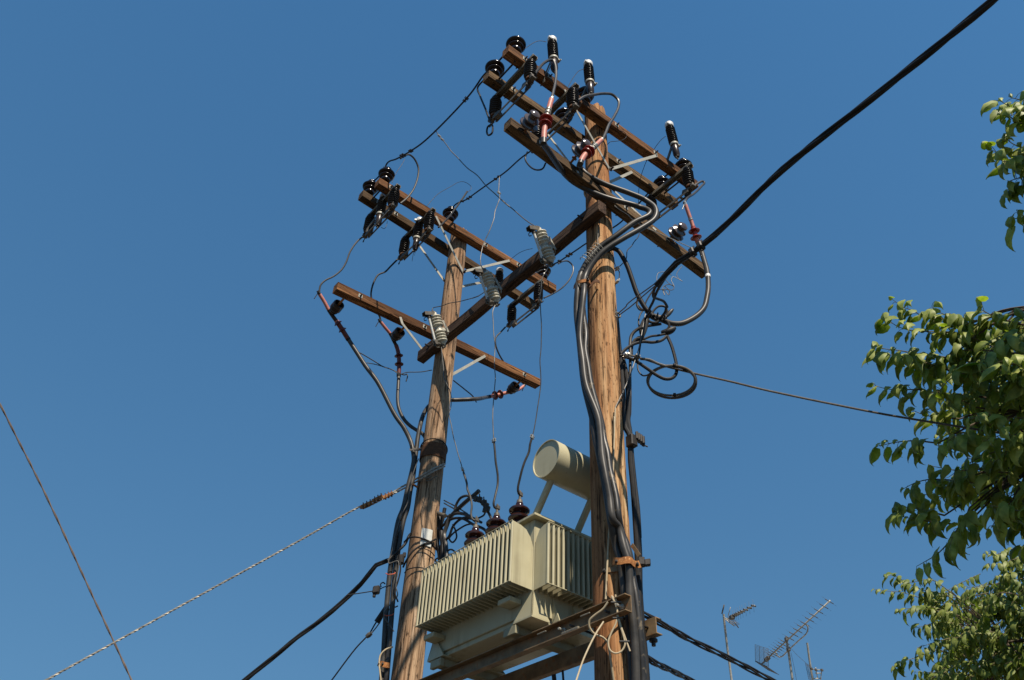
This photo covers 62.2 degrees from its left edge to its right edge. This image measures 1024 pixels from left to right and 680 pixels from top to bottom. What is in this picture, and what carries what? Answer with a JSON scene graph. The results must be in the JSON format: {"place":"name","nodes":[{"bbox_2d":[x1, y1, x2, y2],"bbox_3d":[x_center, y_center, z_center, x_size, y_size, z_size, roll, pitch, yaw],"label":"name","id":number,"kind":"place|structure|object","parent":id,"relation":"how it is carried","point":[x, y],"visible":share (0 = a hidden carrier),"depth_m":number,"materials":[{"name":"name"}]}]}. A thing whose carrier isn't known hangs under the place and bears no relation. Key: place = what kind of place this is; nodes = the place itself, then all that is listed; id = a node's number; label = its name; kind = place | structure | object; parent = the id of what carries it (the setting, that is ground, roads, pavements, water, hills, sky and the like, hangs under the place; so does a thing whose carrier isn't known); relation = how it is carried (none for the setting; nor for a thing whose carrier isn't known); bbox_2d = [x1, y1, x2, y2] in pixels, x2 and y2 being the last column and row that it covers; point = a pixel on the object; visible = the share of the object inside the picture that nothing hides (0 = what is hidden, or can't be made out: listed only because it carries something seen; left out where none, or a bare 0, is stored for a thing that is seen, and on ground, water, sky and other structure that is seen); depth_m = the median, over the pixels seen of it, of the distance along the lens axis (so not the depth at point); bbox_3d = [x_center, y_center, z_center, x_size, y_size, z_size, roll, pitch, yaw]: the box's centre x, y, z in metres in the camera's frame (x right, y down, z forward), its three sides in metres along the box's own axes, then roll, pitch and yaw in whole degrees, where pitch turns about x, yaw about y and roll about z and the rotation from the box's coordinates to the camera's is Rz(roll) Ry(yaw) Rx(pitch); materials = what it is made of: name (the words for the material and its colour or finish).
{"place":"outdoors","nodes":[
{"label":"outdoors","id":0,"kind":"place"},
{"bbox_2d":[0,403,131,679],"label":"lone wire","id":1,"kind":"object","parent":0,"point":[71,550],"visible":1,"depth_m":10.15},
{"bbox_2d":[0,0,1023,679],"label":"sky","id":2,"kind":"structure","parent":0,"point":[181,181],"materials":[{"name":"blue"}]},
{"bbox_2d":[683,180,705,203],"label":"jumper cable","id":3,"kind":"object","parent":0,"point":[697,190],"visible":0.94,"depth_m":9.84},
{"bbox_2d":[682,201,701,242],"bbox_3d":[1.953,-1.224,9.165,0.284,0.603,0.129,29,-47,-27],"label":"cable termination","id":4,"kind":"object","parent":3,"relation":"hanging from","point":[694,231],"visible":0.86,"depth_m":9.13,"materials":[{"name":"red plastic"}]},
{"bbox_2d":[661,251,710,326],"bbox_3d":[1.736,-0.584,8.490,0.679,1.296,0.160,19,-43,-18],"label":"power cable","id":5,"kind":"object","parent":4,"relation":"hanging from","point":[699,312],"visible":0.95,"depth_m":8.33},
{"bbox_3d":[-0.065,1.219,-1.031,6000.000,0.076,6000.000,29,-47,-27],"label":"ground","id":6,"kind":"structure","parent":0,"visible":0},
{"bbox_2d":[332,178,555,679],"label":"utility pole","id":7,"kind":"object","parent":6,"relation":"on","point":[409,655],"visible":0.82,"depth_m":10.22,"materials":[{"name":"brown wood"}]},
{"bbox_2d":[45,463,445,679],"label":"guy wire","id":8,"kind":"object","parent":7,"relation":"attached to","point":[170,611],"visible":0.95,"depth_m":8.58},
{"bbox_2d":[242,558,387,679],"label":"cable bundle","id":9,"kind":"object","parent":7,"relation":"attached to","point":[325,616],"visible":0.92,"depth_m":8.64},
{"bbox_2d":[329,297,344,314],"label":"spool insulator","id":10,"kind":"object","parent":7,"relation":"attached to","point":[336,306],"visible":1,"depth_m":10.11,"materials":[{"name":"ceramic"}]},
{"bbox_2d":[331,605,397,679],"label":"service wire","id":11,"kind":"object","parent":7,"relation":"attached to","point":[379,618],"visible":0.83,"depth_m":8.40,"materials":[{"name":"grey metal"}]},
{"bbox_2d":[347,582,385,597],"bbox_3d":[-1.455,2.522,8.549,0.404,0.156,0.086,0,-40,4],"label":"service wire","id":12,"kind":"object","parent":7,"relation":"attached to","point":[375,591],"visible":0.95,"depth_m":8.52,"materials":[{"name":"metal"}]},
{"bbox_2d":[363,179,377,203],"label":"pin insulator","id":13,"kind":"object","parent":7,"relation":"attached to","point":[368,186],"visible":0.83,"depth_m":11.29,"materials":[{"name":"ceramic"}]},
{"bbox_2d":[366,193,386,231],"bbox_3d":[-1.749,-1.650,11.020,0.229,0.655,0.144,-20,-45,25],"label":"surge arrester","id":14,"kind":"object","parent":7,"relation":"attached to","point":[381,208],"visible":0.94,"depth_m":10.95,"materials":[{"name":"plastic"}]},
{"bbox_2d":[362,184,400,241],"bbox_3d":[-1.693,-1.629,10.945,0.136,0.489,0.758,29,-47,-27],"label":"disconnect switch","id":15,"kind":"object","parent":7,"relation":"attached to","point":[391,197],"visible":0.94,"depth_m":10.86,"materials":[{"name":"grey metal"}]},
{"bbox_2d":[319,236,362,293],"bbox_3d":[-2.131,-0.959,10.616,0.393,1.175,0.039,18,-42,-17],"label":"jumper cable","id":16,"kind":"object","parent":15,"relation":"hanging from","point":[355,243],"visible":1,"depth_m":10.60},
{"bbox_2d":[314,290,350,340],"bbox_3d":[-2.157,-0.284,10.218,0.572,0.473,0.110,29,-47,-27],"label":"cable termination","id":17,"kind":"object","parent":16,"relation":"hanging from","point":[342,330],"visible":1,"depth_m":10.19,"materials":[{"name":"red plastic"}]},
{"bbox_2d":[347,339,415,679],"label":"power cable","id":18,"kind":"object","parent":17,"relation":"hanging from","point":[406,491],"visible":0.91,"depth_m":9.02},
{"bbox_2d":[400,154,419,203],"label":"jumper cable","id":19,"kind":"object","parent":15,"relation":"attached to","point":[411,192],"visible":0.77,"depth_m":11.13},
{"bbox_2d":[378,166,394,191],"bbox_3d":[-1.656,-2.099,11.105,0.222,0.455,0.222,-28,-49,31],"label":"pin insulator","id":20,"kind":"object","parent":7,"relation":"attached to","point":[386,173],"visible":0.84,"depth_m":11.09,"materials":[{"name":"ceramic"}]},
{"bbox_2d":[374,57,501,181],"bbox_3d":[-0.917,-2.699,10.348,0.060,0.608,3.115,29,-47,-27],"label":"conductor","id":21,"kind":"object","parent":20,"relation":"attached to","point":[402,155],"visible":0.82,"depth_m":10.14,"materials":[{"name":"metal"}]},
{"bbox_2d":[436,131,534,225],"bbox_3d":[-0.344,-1.907,9.400,1.315,1.960,0.229,-5,-41,9],"label":"fuse lead","id":22,"kind":"object","parent":21,"relation":"hanging from","point":[438,135],"visible":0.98,"depth_m":9.05,"materials":[{"name":"grey metal"}]},
{"bbox_2d":[477,80,493,135],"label":"jumper cable","id":23,"kind":"object","parent":21,"relation":"hanging from","point":[487,114],"visible":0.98,"depth_m":9.10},
{"bbox_2d":[391,327,404,340],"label":"spool insulator","id":24,"kind":"object","parent":7,"relation":"attached to","point":[398,333],"visible":1,"depth_m":10.55,"materials":[{"name":"ceramic"}]},
{"bbox_2d":[383,458,418,631],"bbox_3d":[-1.141,2.018,8.644,0.174,1.934,0.030,8,-40,-6],"label":"bonding wire","id":25,"kind":"object","parent":7,"relation":"attached to","point":[392,549],"visible":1,"depth_m":8.49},
{"bbox_2d":[360,466,444,508],"bbox_3d":[-1.189,1.616,9.275,0.927,0.450,0.218,-15,-43,20],"label":"guy wire","id":26,"kind":"object","parent":7,"relation":"attached to","point":[439,468],"visible":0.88,"depth_m":9.24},
{"bbox_2d":[360,490,393,508],"bbox_3d":[-1.477,1.742,9.265,0.352,0.235,0.035,-1,-40,5],"label":"guy grip","id":27,"kind":"object","parent":26,"relation":"attached to","point":[374,500],"visible":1,"depth_m":9.26,"materials":[{"name":"metal"}]},
{"bbox_2d":[396,376,423,437],"bbox_3d":[-1.196,0.779,10.048,0.515,1.009,0.091,-9,-42,14],"label":"power cable","id":28,"kind":"object","parent":7,"relation":"attached to","point":[407,423],"visible":0.84,"depth_m":10.01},
{"bbox_2d":[397,207,435,264],"bbox_3d":[-1.269,-1.368,11.234,0.136,0.489,0.758,29,-47,-27],"label":"disconnect switch","id":29,"kind":"object","parent":7,"relation":"attached to","point":[427,219],"visible":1,"depth_m":11.17,"materials":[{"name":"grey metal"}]},
{"bbox_2d":[370,259,397,318],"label":"jumper cable","id":30,"kind":"object","parent":29,"relation":"hanging from","point":[390,266],"visible":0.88,"depth_m":10.96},
{"bbox_2d":[375,319,402,376],"bbox_3d":[-1.535,0.099,10.560,0.468,0.677,0.115,29,-47,-27],"label":"cable termination","id":31,"kind":"object","parent":30,"relation":"hanging from","point":[398,363],"visible":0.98,"depth_m":10.61,"materials":[{"name":"red plastic"}]},
{"bbox_2d":[412,217,422,259],"bbox_3d":[-1.261,-1.352,11.280,0.144,0.655,0.229,8,-40,-5],"label":"surge arrester","id":32,"kind":"object","parent":7,"relation":"attached to","point":[418,230],"visible":0.88,"depth_m":11.21,"materials":[{"name":"brown ceramic"}]},
{"bbox_2d":[420,528,432,546],"bbox_3d":[-0.876,2.026,8.705,0.116,0.190,0.013,15,-42,-14],"label":"pole plate","id":33,"kind":"object","parent":7,"relation":"attached to","point":[426,533],"visible":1,"depth_m":8.71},
{"bbox_2d":[419,438,447,462],"bbox_3d":[-0.882,1.274,9.518,0.316,0.211,0.315,29,-47,-27],"label":"pole band","id":34,"kind":"object","parent":7,"relation":"attached to","point":[434,448],"visible":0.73,"depth_m":9.42,"materials":[{"name":"metal"}]},
{"bbox_2d":[384,395,489,679],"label":"power cable","id":35,"kind":"object","parent":7,"relation":"attached to","point":[395,569],"visible":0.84,"depth_m":8.74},
{"bbox_2d":[489,384,525,399],"bbox_3d":[-0.078,0.701,11.582,0.605,0.500,0.132,29,-47,-27],"label":"cable termination","id":36,"kind":"object","parent":35,"relation":"attached to","point":[500,394],"visible":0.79,"depth_m":11.45,"materials":[{"name":"red plastic"}]},
{"bbox_2d":[438,516,444,562],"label":"voltage cable","id":37,"kind":"object","parent":7,"relation":"attached to","point":[440,531],"visible":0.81,"depth_m":8.70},
{"bbox_2d":[436,507,446,560],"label":"voltage cable","id":38,"kind":"object","parent":7,"relation":"attached to","point":[437,536],"visible":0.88,"depth_m":8.81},
{"bbox_2d":[442,206,457,230],"bbox_3d":[-0.851,-1.654,11.587,0.222,0.455,0.222,-9,-42,14],"label":"pin insulator","id":39,"kind":"object","parent":7,"relation":"attached to","point":[447,211],"visible":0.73,"depth_m":11.58,"materials":[{"name":"ceramic"}]},
{"bbox_2d":[453,107,567,206],"bbox_3d":[-0.010,-2.272,10.687,0.047,0.577,2.756,28,-46,-27],"label":"conductor","id":40,"kind":"object","parent":39,"relation":"attached to","point":[494,179],"visible":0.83,"depth_m":10.82,"materials":[{"name":"metal"}]},
{"bbox_2d":[495,267,503,284],"bbox_3d":[-0.240,-0.755,11.859,0.229,0.655,0.144,-5,-41,10],"label":"surge arrester","id":41,"kind":"object","parent":7,"relation":"attached to","point":[499,275],"visible":0.5,"depth_m":11.93,"materials":[{"name":"brown ceramic"}]},
{"bbox_2d":[507,380,521,393],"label":"spool insulator","id":42,"kind":"object","parent":7,"relation":"attached to","point":[513,387],"visible":1,"depth_m":11.47,"materials":[{"name":"ceramic"}]},
{"bbox_2d":[506,279,543,331],"bbox_3d":[0.180,-0.480,12.022,0.136,0.489,0.758,29,-47,-27],"label":"disconnect switch","id":43,"kind":"object","parent":7,"relation":"attached to","point":[535,288],"visible":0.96,"depth_m":12.04,"materials":[{"name":"grey metal"}]},
{"bbox_2d":[537,264,550,287],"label":"pin insulator","id":44,"kind":"object","parent":7,"relation":"attached to","point":[546,274],"visible":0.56,"depth_m":12.35,"materials":[{"name":"ceramic"}]},
{"bbox_2d":[548,174,666,265],"bbox_3d":[1.299,-1.593,11.506,0.057,0.425,2.759,28,-46,-27],"label":"conductor","id":45,"kind":"object","parent":44,"relation":"attached to","point":[567,255],"visible":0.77,"depth_m":11.90,"materials":[{"name":"metal"}]},
{"bbox_2d":[483,45,704,679],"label":"utility pole","id":46,"kind":"object","parent":6,"relation":"on","point":[603,348],"visible":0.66,"depth_m":8.24,"materials":[{"name":"beige wood"}]},
{"bbox_2d":[485,59,504,86],"bbox_3d":[-0.195,-2.938,9.368,0.222,0.455,0.222,29,-47,-27],"label":"pin insulator","id":47,"kind":"object","parent":46,"relation":"attached to","point":[496,67],"visible":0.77,"depth_m":9.36,"materials":[{"name":"ceramic"}]},
{"bbox_2d":[417,200,605,363],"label":"tie beam","id":48,"kind":"structure","parent":46,"relation":"attached to","point":[583,222],"depth_m":9.27,"materials":[{"name":"brown wood"}]},
{"bbox_2d":[422,310,448,348],"bbox_3d":[-0.869,-0.130,9.863,0.314,0.514,0.138,9,-34,-45],"label":"fuse cutout","id":49,"kind":"object","parent":48,"relation":"attached to","point":[435,320],"visible":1,"depth_m":9.83,"materials":[{"name":"grey ceramic"}]},
{"bbox_2d":[441,347,475,520],"bbox_3d":[-0.577,0.880,8.807,0.712,2.411,0.070,-24,-47,28],"label":"fuse lead","id":50,"kind":"object","parent":49,"relation":"hanging from","point":[468,492],"visible":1,"depth_m":8.36,"materials":[{"name":"grey metal"}]},
{"bbox_2d":[472,268,501,306],"bbox_3d":[-0.246,-0.580,9.236,0.314,0.514,0.138,5,-33,-42],"label":"fuse cutout","id":51,"kind":"object","parent":48,"relation":"attached to","point":[491,292],"visible":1,"depth_m":9.21,"materials":[{"name":"ceramic"}]},
{"bbox_2d":[492,306,498,508],"bbox_3d":[-0.167,0.578,8.396,0.237,2.384,0.052,29,-47,-27],"label":"fuse lead","id":52,"kind":"object","parent":51,"relation":"hanging from","point":[496,467],"visible":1,"depth_m":8.05,"materials":[{"name":"grey metal"}]},
{"bbox_2d":[526,225,555,267],"bbox_3d":[0.320,-0.961,8.634,0.314,0.514,0.138,8,-34,-45],"label":"fuse cutout","id":53,"kind":"object","parent":48,"relation":"attached to","point":[542,238],"visible":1,"depth_m":8.60,"materials":[{"name":"ceramic"}]},
{"bbox_2d":[517,265,549,495],"bbox_3d":[0.227,0.316,8.009,0.129,2.314,0.626,13,-41,-11],"label":"fuse lead","id":54,"kind":"object","parent":53,"relation":"hanging from","point":[525,459],"visible":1,"depth_m":7.79,"materials":[{"name":"grey metal"}]},
{"bbox_2d":[488,54,537,127],"bbox_3d":[0.003,-2.639,9.015,0.136,0.489,0.758,29,-47,-27],"label":"disconnect switch","id":55,"kind":"object","parent":46,"relation":"attached to","point":[527,68],"visible":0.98,"depth_m":9.01,"materials":[{"name":"metal"}]},
{"bbox_2d":[506,36,525,62],"bbox_3d":[0.038,-3.124,9.149,0.222,0.455,0.222,29,-47,-27],"label":"pin insulator","id":56,"kind":"object","parent":46,"relation":"attached to","point":[518,43],"visible":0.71,"depth_m":9.14,"materials":[{"name":"ceramic"}]},
{"bbox_2d":[520,110,539,133],"bbox_3d":[0.156,-2.101,8.237,0.197,0.196,0.292,44,-55,-38],"label":"support insulator","id":57,"kind":"object","parent":46,"relation":"attached to","point":[529,121],"visible":1,"depth_m":8.17,"materials":[{"name":"ceramic"}]},
{"bbox_2d":[419,593,662,679],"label":"steel platform","id":58,"kind":"structure","parent":46,"relation":"attached to","point":[556,632],"depth_m":6.46,"materials":[{"name":"paint"}]},
{"bbox_2d":[415,439,593,679],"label":"transformer","id":59,"kind":"object","parent":58,"relation":"on","point":[522,573],"visible":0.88,"depth_m":6.84,"materials":[{"name":"beige paint"}]},
{"bbox_2d":[576,621,603,679],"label":"cord","id":60,"kind":"object","parent":58,"relation":"hanging from","point":[598,629],"visible":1,"depth_m":5.58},
{"bbox_2d":[607,594,630,653],"bbox_3d":[0.713,1.908,5.702,0.152,0.409,0.020,-2,-40,6],"label":"cord hank","id":61,"kind":"object","parent":58,"relation":"hanging from","point":[625,641],"visible":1,"depth_m":5.66,"materials":[{"name":"fabric"}]},
{"bbox_2d":[543,35,561,82],"bbox_3d":[0.449,-3.074,9.283,0.171,0.655,0.225,10,-41,-8],"label":"surge arrester","id":62,"kind":"object","parent":46,"relation":"attached to","point":[552,46],"visible":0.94,"depth_m":9.22,"materials":[{"name":"black rubber"}]},
{"bbox_2d":[531,82,579,153],"bbox_3d":[0.466,-2.421,9.290,0.136,0.489,0.758,29,-47,-27],"label":"disconnect switch","id":63,"kind":"object","parent":46,"relation":"attached to","point":[570,95],"visible":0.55,"depth_m":9.14,"materials":[{"name":"grey metal"}]},
{"bbox_2d":[554,107,572,133],"bbox_3d":[0.602,-2.546,9.883,0.222,0.455,0.222,21,-43,-20],"label":"pin insulator","id":64,"kind":"object","parent":46,"relation":"attached to","point":[560,113],"visible":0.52,"depth_m":9.87,"materials":[{"name":"ceramic"}]},
{"bbox_2d":[570,139,590,162],"bbox_3d":[0.683,-1.910,8.639,0.196,0.196,0.312,24,-51,-23],"label":"support insulator","id":65,"kind":"object","parent":46,"relation":"attached to","point":[577,148],"visible":0.66,"depth_m":8.56,"materials":[{"name":"ceramic"}]},
{"bbox_2d":[579,59,596,105],"bbox_3d":[0.869,-2.910,9.595,0.165,0.655,0.219,12,-41,-10],"label":"surge arrester","id":66,"kind":"object","parent":46,"relation":"attached to","point":[589,78],"visible":0.98,"depth_m":9.53,"materials":[{"name":"black rubber"}]},
{"bbox_2d":[541,143,652,679],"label":"power cable","id":67,"kind":"object","parent":46,"relation":"attached to","point":[577,291],"visible":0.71,"depth_m":7.83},
{"bbox_2d":[539,96,553,143],"bbox_3d":[0.327,-2.130,8.142,0.134,0.810,0.132,-8,-41,13],"label":"cable termination","id":68,"kind":"object","parent":67,"relation":"attached to","point":[546,121],"visible":1,"depth_m":8.08,"materials":[{"name":"plastic"}]},
{"bbox_2d":[535,58,557,96],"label":"jumper cable","id":69,"kind":"object","parent":68,"relation":"on","point":[555,68],"visible":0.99,"depth_m":8.87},
{"bbox_2d":[588,601,614,679],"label":"cord","id":70,"kind":"object","parent":46,"relation":"attached to","point":[598,635],"visible":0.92,"depth_m":5.74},
{"bbox_2d":[578,271,646,679],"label":"power cable","id":71,"kind":"object","parent":46,"relation":"attached to","point":[637,601],"visible":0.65,"depth_m":6.38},
{"bbox_2d":[576,163,658,679],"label":"power cable","id":72,"kind":"object","parent":46,"relation":"attached to","point":[632,616],"visible":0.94,"depth_m":6.87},
{"bbox_2d":[577,137,603,164],"bbox_3d":[0.782,-1.875,8.396,0.323,0.623,0.124,29,-47,-27],"label":"cable termination","id":73,"kind":"object","parent":72,"relation":"attached to","point":[587,151],"visible":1,"depth_m":8.32,"materials":[{"name":"plastic"}]},
{"bbox_2d":[578,92,619,138],"bbox_3d":[0.980,-2.443,9.107,0.579,1.176,0.163,23,-44,-22],"label":"jumper cable","id":74,"kind":"object","parent":73,"relation":"on","point":[615,113],"visible":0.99,"depth_m":9.30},
{"bbox_2d":[602,543,650,573],"bbox_3d":[0.846,1.563,6.202,0.354,0.267,0.223,5,-40,-2],"label":"cable clamp","id":75,"kind":"object","parent":46,"relation":"attached to","point":[642,562],"visible":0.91,"depth_m":6.18,"materials":[{"name":"metal"}]},
{"bbox_2d":[605,530,609,599],"bbox_3d":[0.704,1.611,6.242,0.064,0.626,0.018,5,-40,-3],"label":"cord","id":76,"kind":"object","parent":75,"relation":"attached to","point":[607,559],"visible":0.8,"depth_m":6.20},
{"bbox_2d":[615,308,639,571],"bbox_3d":[0.924,1.049,6.872,0.139,3.581,0.070,14,-41,-12],"label":"side cable","id":77,"kind":"object","parent":46,"relation":"attached to","point":[632,489],"visible":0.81,"depth_m":6.90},
{"bbox_2d":[608,247,653,317],"bbox_3d":[1.140,-0.578,8.200,0.470,0.803,0.080,13,-41,-12],"label":"power cable","id":78,"kind":"object","parent":46,"relation":"attached to","point":[631,277],"visible":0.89,"depth_m":8.20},
{"bbox_2d":[623,358,645,632],"bbox_3d":[0.962,1.296,6.705,0.074,2.979,0.097,29,-47,-27],"label":"side cable","id":79,"kind":"object","parent":46,"relation":"attached to","point":[628,402],"visible":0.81,"depth_m":6.94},
{"bbox_2d":[628,326,642,411],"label":"side cable","id":80,"kind":"object","parent":46,"relation":"attached to","point":[630,350],"visible":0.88,"depth_m":7.60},
{"bbox_2d":[618,284,653,313],"bbox_3d":[1.165,-0.424,7.380,0.031,0.414,1.104,14,-41,-12],"label":"tie wire","id":81,"kind":"object","parent":46,"relation":"attached to","point":[634,298],"visible":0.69,"depth_m":7.59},
{"bbox_2d":[654,0,997,286],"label":"overhead cable","id":82,"kind":"object","parent":81,"relation":"attached to","point":[962,25],"visible":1,"depth_m":5.95,"materials":[{"name":"rubber"}]},
{"bbox_2d":[652,286,667,319],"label":"splice cable","id":83,"kind":"object","parent":82,"relation":"hanging from","point":[661,300],"visible":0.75,"depth_m":7.65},
{"bbox_2d":[626,431,647,448],"bbox_3d":[1.033,0.826,7.035,0.094,0.147,0.178,69,-72,-47],"label":"cable clamp","id":84,"kind":"object","parent":46,"relation":"attached to","point":[635,440],"visible":1,"depth_m":7.01,"materials":[{"name":"metal"}]},
{"bbox_2d":[636,572,649,679],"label":"side cable","id":85,"kind":"object","parent":46,"relation":"attached to","point":[639,578],"visible":0.43,"depth_m":6.01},
{"bbox_2d":[620,335,667,353],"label":"splice cable","id":86,"kind":"object","parent":46,"relation":"attached to","point":[643,341],"visible":0.99,"depth_m":7.78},
{"bbox_2d":[622,335,677,380],"bbox_3d":[1.244,0.144,7.699,0.510,0.579,0.096,5,-40,-2],"label":"splice cable","id":87,"kind":"object","parent":46,"relation":"attached to","point":[648,369],"visible":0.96,"depth_m":7.57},
{"bbox_2d":[653,175,669,201],"bbox_3d":[1.901,-1.906,10.720,0.222,0.455,0.222,-5,-41,10],"label":"pin insulator","id":88,"kind":"object","parent":46,"relation":"attached to","point":[660,180],"visible":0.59,"depth_m":10.71,"materials":[{"name":"ceramic"}]},
{"bbox_2d":[646,162,696,220],"bbox_3d":[1.892,-1.738,10.167,0.136,0.489,0.758,29,-47,-27],"label":"disconnect switch","id":89,"kind":"object","parent":46,"relation":"attached to","point":[685,173],"visible":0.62,"depth_m":10.08,"materials":[{"name":"grey metal"}]},
{"bbox_2d":[648,655,694,679],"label":"cable bundle","id":90,"kind":"object","parent":46,"relation":"attached to","point":[662,666],"visible":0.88,"depth_m":6.81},
{"bbox_2d":[665,121,680,167],"bbox_3d":[1.914,-2.376,10.282,0.144,0.655,0.229,23,-43,-33],"label":"surge arrester","id":91,"kind":"object","parent":46,"relation":"attached to","point":[670,130],"visible":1,"depth_m":10.21,"materials":[{"name":"black rubber"}]},
{"bbox_2d":[668,222,687,241],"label":"support insulator","id":92,"kind":"object","parent":46,"relation":"attached to","point":[676,232],"visible":0.97,"depth_m":9.07,"materials":[{"name":"ceramic"}]},
{"bbox_2d":[644,611,775,679],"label":"cable bundle","id":93,"kind":"object","parent":46,"relation":"attached to","point":[695,642],"visible":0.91,"depth_m":7.10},
{"bbox_2d":[620,352,1015,435],"bbox_3d":[2.614,0.522,7.095,3.352,1.119,0.258,-3,-41,7],"label":"service wire","id":94,"kind":"object","parent":46,"relation":"attached to","point":[628,354],"visible":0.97,"depth_m":7.30,"materials":[{"name":"metal"}]},
{"bbox_2d":[646,363,696,398],"bbox_3d":[1.425,0.369,7.568,0.437,0.264,0.248,-12,-42,17],"label":"cable coil","id":95,"kind":"object","parent":94,"relation":"hanging from","point":[691,389],"visible":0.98,"depth_m":7.54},
{"bbox_2d":[861,90,1023,585],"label":"broadleaf tree","id":96,"kind":"object","parent":6,"relation":"on","point":[990,409],"visible":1,"depth_m":6.64,"materials":[{"name":"green plant"}]},
{"bbox_2d":[871,537,1023,679],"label":"broadleaf tree","id":97,"kind":"object","parent":6,"relation":"on","point":[1002,654],"visible":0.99,"depth_m":11.22,"materials":[{"name":"green plant"}]},
{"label":"flat house","id":98,"kind":"object","parent":6,"relation":"on","visible":0},
{"bbox_2d":[721,604,755,679],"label":"television aerial","id":99,"kind":"object","parent":98,"relation":"on","point":[733,616],"visible":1,"depth_m":17.34,"materials":[{"name":"metal"}]},
{"bbox_2d":[755,599,835,679],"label":"television aerial","id":100,"kind":"object","parent":98,"relation":"on","point":[767,658],"visible":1,"depth_m":16.18,"materials":[{"name":"metal"}]},
{"bbox_2d":[805,643,823,679],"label":"television aerial","id":101,"kind":"object","parent":98,"relation":"on","point":[811,669],"visible":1,"depth_m":16.44,"materials":[{"name":"metal"}]},
{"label":"strut wire","id":102,"kind":"object","parent":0,"visible":0},
{"bbox_2d":[444,489,480,523],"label":"voltage cable","id":103,"kind":"object","parent":102,"relation":"hanging from","point":[464,502],"visible":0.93,"depth_m":8.71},
{"bbox_2d":[442,514,450,558],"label":"voltage cable","id":104,"kind":"object","parent":103,"relation":"hanging from","point":[445,542],"visible":0.94,"depth_m":8.71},
{"bbox_2d":[454,494,491,517],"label":"voltage cable","id":105,"kind":"object","parent":102,"relation":"hanging from","point":[467,495],"visible":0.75,"depth_m":8.77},
{"bbox_2d":[473,493,490,512],"bbox_3d":[-0.300,1.610,8.390,0.049,0.289,0.273,29,-47,-27],"label":"splice joint","id":106,"kind":"object","parent":105,"relation":"attached to","point":[485,504],"visible":1,"depth_m":8.34,"materials":[{"name":"plastic"}]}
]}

